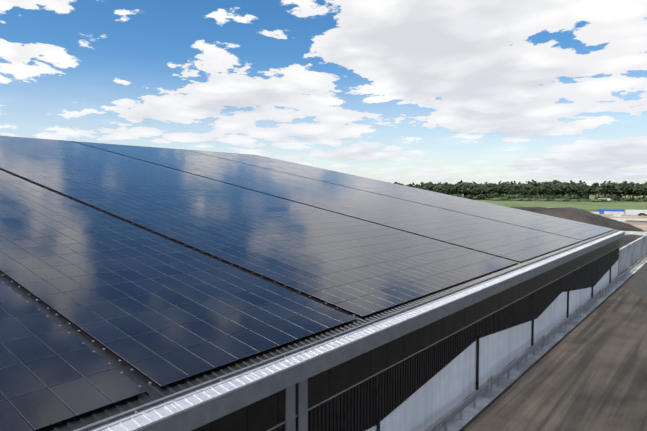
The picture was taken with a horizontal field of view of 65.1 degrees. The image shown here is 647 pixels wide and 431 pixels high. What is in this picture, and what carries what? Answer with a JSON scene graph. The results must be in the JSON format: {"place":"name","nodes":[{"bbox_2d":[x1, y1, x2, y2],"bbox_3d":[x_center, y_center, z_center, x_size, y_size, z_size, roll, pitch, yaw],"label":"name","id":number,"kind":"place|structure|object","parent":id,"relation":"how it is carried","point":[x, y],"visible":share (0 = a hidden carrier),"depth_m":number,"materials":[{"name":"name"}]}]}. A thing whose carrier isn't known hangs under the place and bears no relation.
{"place":"outdoors","nodes":[
{"label":"outdoors","id":0,"kind":"place"},
{"bbox_2d":[0,0,646,185],"label":"sky","id":1,"kind":"structure","parent":0,"point":[405,92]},
{"bbox_2d":[192,239,619,430],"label":"cladding cassettes","id":2,"kind":"object","parent":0,"point":[265,413],"visible":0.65,"depth_m":23.46,"materials":[{"name":"black metal"}]},
{"bbox_2d":[462,193,646,201],"bbox_3d":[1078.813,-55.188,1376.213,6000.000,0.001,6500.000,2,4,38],"label":"ground","id":3,"kind":"structure","parent":0,"point":[591,197],"depth_m":1078.52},
{"bbox_2d":[428,184,434,191],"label":"tree","id":4,"kind":"object","parent":3,"relation":"on","point":[431,187],"visible":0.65,"depth_m":755.68,"materials":[{"name":"green plant"}]},
{"bbox_2d":[434,185,444,191],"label":"tree","id":5,"kind":"object","parent":3,"relation":"on","point":[437,189],"visible":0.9,"depth_m":749.42,"materials":[{"name":"green plant"}]},
{"bbox_2d":[441,182,451,187],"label":"tree","id":6,"kind":"object","parent":3,"relation":"on","point":[446,184],"visible":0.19,"depth_m":766.15,"materials":[{"name":"green plant"}]},
{"bbox_2d":[445,185,453,194],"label":"tree","id":7,"kind":"object","parent":3,"relation":"on","point":[448,189],"visible":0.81,"depth_m":739.79,"materials":[{"name":"green plant"}]},
{"bbox_2d":[453,183,470,196],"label":"tree","id":8,"kind":"object","parent":3,"relation":"on","point":[461,191],"visible":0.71,"depth_m":724.30,"materials":[{"name":"green plant"}]},
{"bbox_2d":[454,183,473,193],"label":"tree","id":9,"kind":"object","parent":3,"relation":"on","point":[465,187],"visible":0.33,"depth_m":722.43,"materials":[{"name":"green plant"}]},
{"bbox_2d":[463,194,474,198],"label":"understory","id":10,"kind":"object","parent":3,"relation":"on","point":[469,196],"visible":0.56,"depth_m":718.66,"materials":[{"name":"green plant"}]},
{"bbox_2d":[465,188,477,194],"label":"tree","id":11,"kind":"object","parent":3,"relation":"on","point":[472,191],"visible":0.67,"depth_m":720.17,"materials":[{"name":"green plant"}]},
{"bbox_2d":[474,185,486,194],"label":"tree","id":12,"kind":"object","parent":3,"relation":"on","point":[479,190],"visible":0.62,"depth_m":707.37,"materials":[{"name":"green plant"}]},
{"bbox_2d":[476,193,487,199],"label":"understory","id":13,"kind":"object","parent":3,"relation":"on","point":[482,196],"visible":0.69,"depth_m":705.01,"materials":[{"name":"green plant"}]},
{"bbox_2d":[480,183,493,192],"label":"tree","id":14,"kind":"object","parent":3,"relation":"on","point":[488,186],"visible":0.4,"depth_m":707.81,"materials":[{"name":"green plant"}]},
{"bbox_2d":[482,183,496,193],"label":"tree","id":15,"kind":"object","parent":3,"relation":"on","point":[491,191],"visible":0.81,"depth_m":698.66,"materials":[{"name":"green plant"}]},
{"bbox_2d":[488,193,503,198],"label":"understory","id":16,"kind":"object","parent":3,"relation":"on","point":[494,195],"visible":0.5,"depth_m":690.01,"materials":[{"name":"green plant"}]},
{"bbox_2d":[497,184,508,193],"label":"tree","id":17,"kind":"object","parent":3,"relation":"on","point":[501,189],"visible":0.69,"depth_m":690.54,"materials":[{"name":"green plant"}]},
{"bbox_2d":[505,181,517,190],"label":"tree","id":18,"kind":"object","parent":3,"relation":"on","point":[511,182],"visible":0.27,"depth_m":699.04,"materials":[{"name":"green plant"}]},
{"bbox_2d":[508,188,518,194],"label":"tree","id":19,"kind":"object","parent":3,"relation":"on","point":[513,191],"visible":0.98,"depth_m":681.56,"materials":[{"name":"green plant"}]},
{"bbox_2d":[513,183,524,191],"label":"tree","id":20,"kind":"object","parent":3,"relation":"on","point":[520,186],"visible":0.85,"depth_m":677.55,"materials":[{"name":"green plant"}]},
{"bbox_2d":[517,193,533,197],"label":"understory","id":21,"kind":"object","parent":3,"relation":"on","point":[520,195],"visible":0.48,"depth_m":666.61,"materials":[{"name":"green plant"}]},
{"bbox_2d":[519,187,533,194],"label":"tree","id":22,"kind":"object","parent":3,"relation":"on","point":[524,191],"visible":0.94,"depth_m":669.62,"materials":[{"name":"green plant"}]},
{"bbox_2d":[525,181,539,188],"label":"tree","id":23,"kind":"object","parent":3,"relation":"on","point":[535,184],"visible":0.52,"depth_m":675.21,"materials":[{"name":"green plant"}]},
{"bbox_2d":[529,188,537,195],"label":"tree","id":24,"kind":"object","parent":3,"relation":"on","point":[535,192],"visible":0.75,"depth_m":664.62,"materials":[{"name":"green plant"}]},
{"bbox_2d":[531,183,553,194],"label":"tree","id":25,"kind":"object","parent":3,"relation":"on","point":[541,189],"visible":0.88,"depth_m":654.45,"materials":[{"name":"green plant"}]},
{"bbox_2d":[459,262,646,430],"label":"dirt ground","id":26,"kind":"structure","parent":3,"relation":"on","point":[588,372],"depth_m":34.33,"materials":[{"name":"soil"}]},
{"bbox_2d":[366,260,617,430],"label":"concrete wall","id":27,"kind":"structure","parent":26,"relation":"on","point":[444,390],"depth_m":32.66,"materials":[{"name":"grey concrete"}]},
{"bbox_2d":[424,254,646,430],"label":"plinth slab","id":28,"kind":"structure","parent":26,"relation":"on","point":[469,412],"depth_m":36.83,"materials":[{"name":"concrete"}]},
{"bbox_2d":[377,266,610,430],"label":"columns","id":29,"kind":"structure","parent":28,"relation":"on","point":[477,374],"depth_m":32.98,"materials":[{"name":"black metal"}]},
{"bbox_2d":[427,255,646,430],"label":"guard rail","id":30,"kind":"object","parent":28,"relation":"on","point":[444,421],"visible":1,"depth_m":36.54,"materials":[{"name":"grey metal"}]},
{"bbox_2d":[625,263,646,298],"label":"gravel heap","id":31,"kind":"object","parent":26,"relation":"on","point":[636,285],"visible":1,"depth_m":70.19,"materials":[{"name":"grey gravel"}]},
{"bbox_2d":[545,185,560,194],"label":"tree","id":32,"kind":"object","parent":3,"relation":"on","point":[548,193],"visible":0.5,"depth_m":649.73,"materials":[{"name":"green plant"}]},
{"bbox_2d":[543,193,563,198],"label":"understory","id":33,"kind":"object","parent":3,"relation":"on","point":[547,196],"visible":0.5,"depth_m":647.12,"materials":[{"name":"green plant"}]},
{"bbox_2d":[549,184,572,195],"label":"tree","id":34,"kind":"object","parent":3,"relation":"on","point":[561,191],"visible":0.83,"depth_m":643.32,"materials":[{"name":"green plant"}]},
{"bbox_2d":[476,200,646,211],"bbox_3d":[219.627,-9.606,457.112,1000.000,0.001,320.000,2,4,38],"label":"field grass","id":35,"kind":"structure","parent":3,"relation":"on","point":[593,206],"depth_m":468.32,"materials":[{"name":"green plant"}]},
{"bbox_2d":[491,198,511,200],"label":"reed","id":36,"kind":"object","parent":35,"relation":"on","point":[496,199],"visible":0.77,"depth_m":636.49,"materials":[{"name":"green plant"}]},
{"bbox_2d":[555,198,577,201],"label":"reed","id":37,"kind":"object","parent":35,"relation":"on","point":[565,200],"visible":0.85,"depth_m":589.39,"materials":[{"name":"green plant"}]},
{"bbox_2d":[569,199,588,201],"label":"reed","id":38,"kind":"object","parent":35,"relation":"on","point":[579,200],"visible":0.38,"depth_m":584.01,"materials":[{"name":"green plant"}]},
{"bbox_2d":[591,199,616,201],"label":"reed","id":39,"kind":"object","parent":35,"relation":"on","point":[599,200],"visible":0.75,"depth_m":567.79,"materials":[{"name":"green plant"}]},
{"bbox_2d":[563,194,575,199],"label":"understory","id":40,"kind":"object","parent":3,"relation":"on","point":[572,196],"visible":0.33,"depth_m":631.11,"materials":[{"name":"green plant"}]},
{"bbox_2d":[562,184,579,193],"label":"tree","id":41,"kind":"object","parent":3,"relation":"on","point":[569,189],"visible":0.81,"depth_m":637.99,"materials":[{"name":"green plant"}]},
{"bbox_2d":[568,192,588,198],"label":"understory","id":42,"kind":"object","parent":3,"relation":"on","point":[576,195],"visible":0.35,"depth_m":631.85,"materials":[{"name":"green plant"}]},
{"bbox_2d":[573,186,588,194],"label":"tree","id":43,"kind":"object","parent":3,"relation":"on","point":[579,189],"visible":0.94,"depth_m":627.55,"materials":[{"name":"green plant"}]},
{"bbox_2d":[578,193,588,198],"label":"understory","id":44,"kind":"object","parent":3,"relation":"on","point":[584,196],"visible":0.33,"depth_m":629.51,"materials":[{"name":"green plant"}]},
{"bbox_2d":[582,183,595,193],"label":"tree","id":45,"kind":"object","parent":3,"relation":"on","point":[592,189],"visible":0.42,"depth_m":643.58,"materials":[{"name":"green plant"}]},
{"bbox_2d":[587,182,601,199],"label":"tree","id":46,"kind":"object","parent":3,"relation":"on","point":[594,185],"visible":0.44,"depth_m":669.72,"materials":[{"name":"green plant"}]},
{"bbox_2d":[593,187,608,196],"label":"tree","id":47,"kind":"object","parent":3,"relation":"on","point":[601,191],"visible":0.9,"depth_m":615.67,"materials":[{"name":"green plant"}]},
{"bbox_2d":[597,182,617,194],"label":"tree","id":48,"kind":"object","parent":3,"relation":"on","point":[610,186],"visible":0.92,"depth_m":609.52,"materials":[{"name":"green plant"}]},
{"bbox_2d":[609,193,621,200],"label":"understory","id":49,"kind":"object","parent":3,"relation":"on","point":[617,197],"visible":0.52,"depth_m":604.13,"materials":[{"name":"green plant"}]},
{"bbox_2d":[601,214,646,231],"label":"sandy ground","id":50,"kind":"structure","parent":3,"relation":"on","point":[642,226],"depth_m":235.48,"materials":[{"name":"beige sand"}]},
{"bbox_2d":[510,207,644,231],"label":"soil mound","id":51,"kind":"object","parent":50,"relation":"on","point":[579,215],"visible":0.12,"depth_m":133.90,"materials":[{"name":"brown soil"}]},
{"bbox_2d":[598,209,623,213],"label":"blue container","id":52,"kind":"object","parent":50,"relation":"on","point":[601,211],"visible":0.56,"depth_m":282.23,"materials":[{"name":"blue metal"}]},
{"bbox_2d":[604,211,624,214],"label":"slab stack","id":53,"kind":"object","parent":50,"relation":"on","point":[616,213],"visible":1,"depth_m":273.93,"materials":[{"name":"white concrete"}]},
{"bbox_2d":[598,214,646,217],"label":"sand piles","id":54,"kind":"object","parent":50,"relation":"on","point":[643,216],"visible":0.12,"depth_m":242.40,"materials":[{"name":"beige sand"}]},
{"bbox_2d":[610,218,646,221],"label":"foundation works","id":55,"kind":"structure","parent":50,"relation":"on","point":[632,220],"depth_m":214.28,"materials":[{"name":"grey concrete"}]},
{"bbox_2d":[625,210,646,214],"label":"grey container","id":56,"kind":"object","parent":50,"relation":"on","point":[627,212],"visible":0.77,"depth_m":271.62,"materials":[{"name":"grey metal"}]},
{"bbox_2d":[616,181,633,198],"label":"tree","id":57,"kind":"object","parent":3,"relation":"on","point":[628,186],"visible":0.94,"depth_m":599.43,"materials":[{"name":"green plant"}]},
{"bbox_2d":[618,231,646,275],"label":"retaining wall","id":58,"kind":"structure","parent":3,"relation":"on","point":[632,253],"depth_m":88.52,"materials":[{"name":"concrete"}]},
{"bbox_2d":[624,182,640,197],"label":"tree","id":59,"kind":"object","parent":3,"relation":"on","point":[637,184],"visible":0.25,"depth_m":603.33,"materials":[{"name":"green plant"}]},
{"bbox_2d":[629,186,643,196],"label":"tree","id":60,"kind":"object","parent":3,"relation":"on","point":[636,191],"visible":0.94,"depth_m":591.30,"materials":[{"name":"green plant"}]},
{"bbox_2d":[634,197,643,201],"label":"understory","id":61,"kind":"object","parent":3,"relation":"on","point":[639,199],"visible":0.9,"depth_m":587.23,"materials":[{"name":"green plant"}]},
{"bbox_2d":[639,184,646,201],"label":"tree","id":62,"kind":"object","parent":3,"relation":"on","point":[645,191],"visible":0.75,"depth_m":588.49,"materials":[{"name":"green plant"}]},
{"bbox_2d":[619,234,643,248],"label":"bunker soil","id":63,"kind":"structure","parent":0,"point":[625,240],"depth_m":104.89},
{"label":"building body","id":64,"kind":"object","parent":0,"visible":0},
{"bbox_2d":[0,142,617,430],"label":"roof","id":65,"kind":"structure","parent":64,"relation":"on","point":[155,391],"depth_m":19.11,"materials":[{"name":"grey metal"}]},
{"bbox_2d":[8,136,250,154],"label":"ridge cap","id":66,"kind":"object","parent":65,"relation":"on","point":[117,144],"visible":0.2,"depth_m":95.11,"materials":[{"name":"grey metal"}]},
{"bbox_2d":[1,145,579,386],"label":"mounting clamps","id":67,"kind":"object","parent":65,"relation":"on","point":[194,248],"visible":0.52,"depth_m":27.22,"materials":[{"name":"black metal"}]},
{"bbox_2d":[0,136,613,430],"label":"solar panels","id":68,"kind":"object","parent":65,"relation":"on","point":[160,311],"visible":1,"depth_m":31.24,"materials":[{"name":"blue glass"}]},
{"bbox_2d":[271,247,618,430],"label":"wall cladding","id":69,"kind":"structure","parent":64,"relation":"attached to","point":[363,406],"depth_m":26.72,"materials":[{"name":"black metal"}]},
{"bbox_2d":[285,379,307,430],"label":"downspout","id":70,"kind":"object","parent":69,"relation":"attached to","point":[290,424],"depth_m":18.97,"materials":[{"name":"grey metal"}]},
{"bbox_2d":[138,232,624,430],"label":"eave fascia","id":71,"kind":"structure","parent":69,"relation":"attached to","point":[206,413],"depth_m":19.13,"materials":[{"name":"grey metal"}]},
{"bbox_2d":[73,230,618,430],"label":"eave gutter","id":72,"kind":"object","parent":71,"relation":"attached to","point":[125,414],"visible":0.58,"depth_m":17.83,"materials":[{"name":"grey metal"}]},
{"bbox_2d":[93,231,623,430],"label":"silver eave capping","id":73,"kind":"object","parent":71,"relation":"on","point":[148,417],"visible":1,"depth_m":17.97,"materials":[{"name":"silver metal"}]},
{"bbox_2d":[267,247,617,430],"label":"cladding trim","id":74,"kind":"structure","parent":69,"relation":"attached to","point":[280,424],"depth_m":25.48,"materials":[{"name":"grey metal"}]},
{"bbox_2d":[336,250,614,414],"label":"facade spouts","id":75,"kind":"object","parent":69,"relation":"attached to","point":[376,391],"visible":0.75,"depth_m":30.31,"materials":[{"name":"black metal"}]}
]}

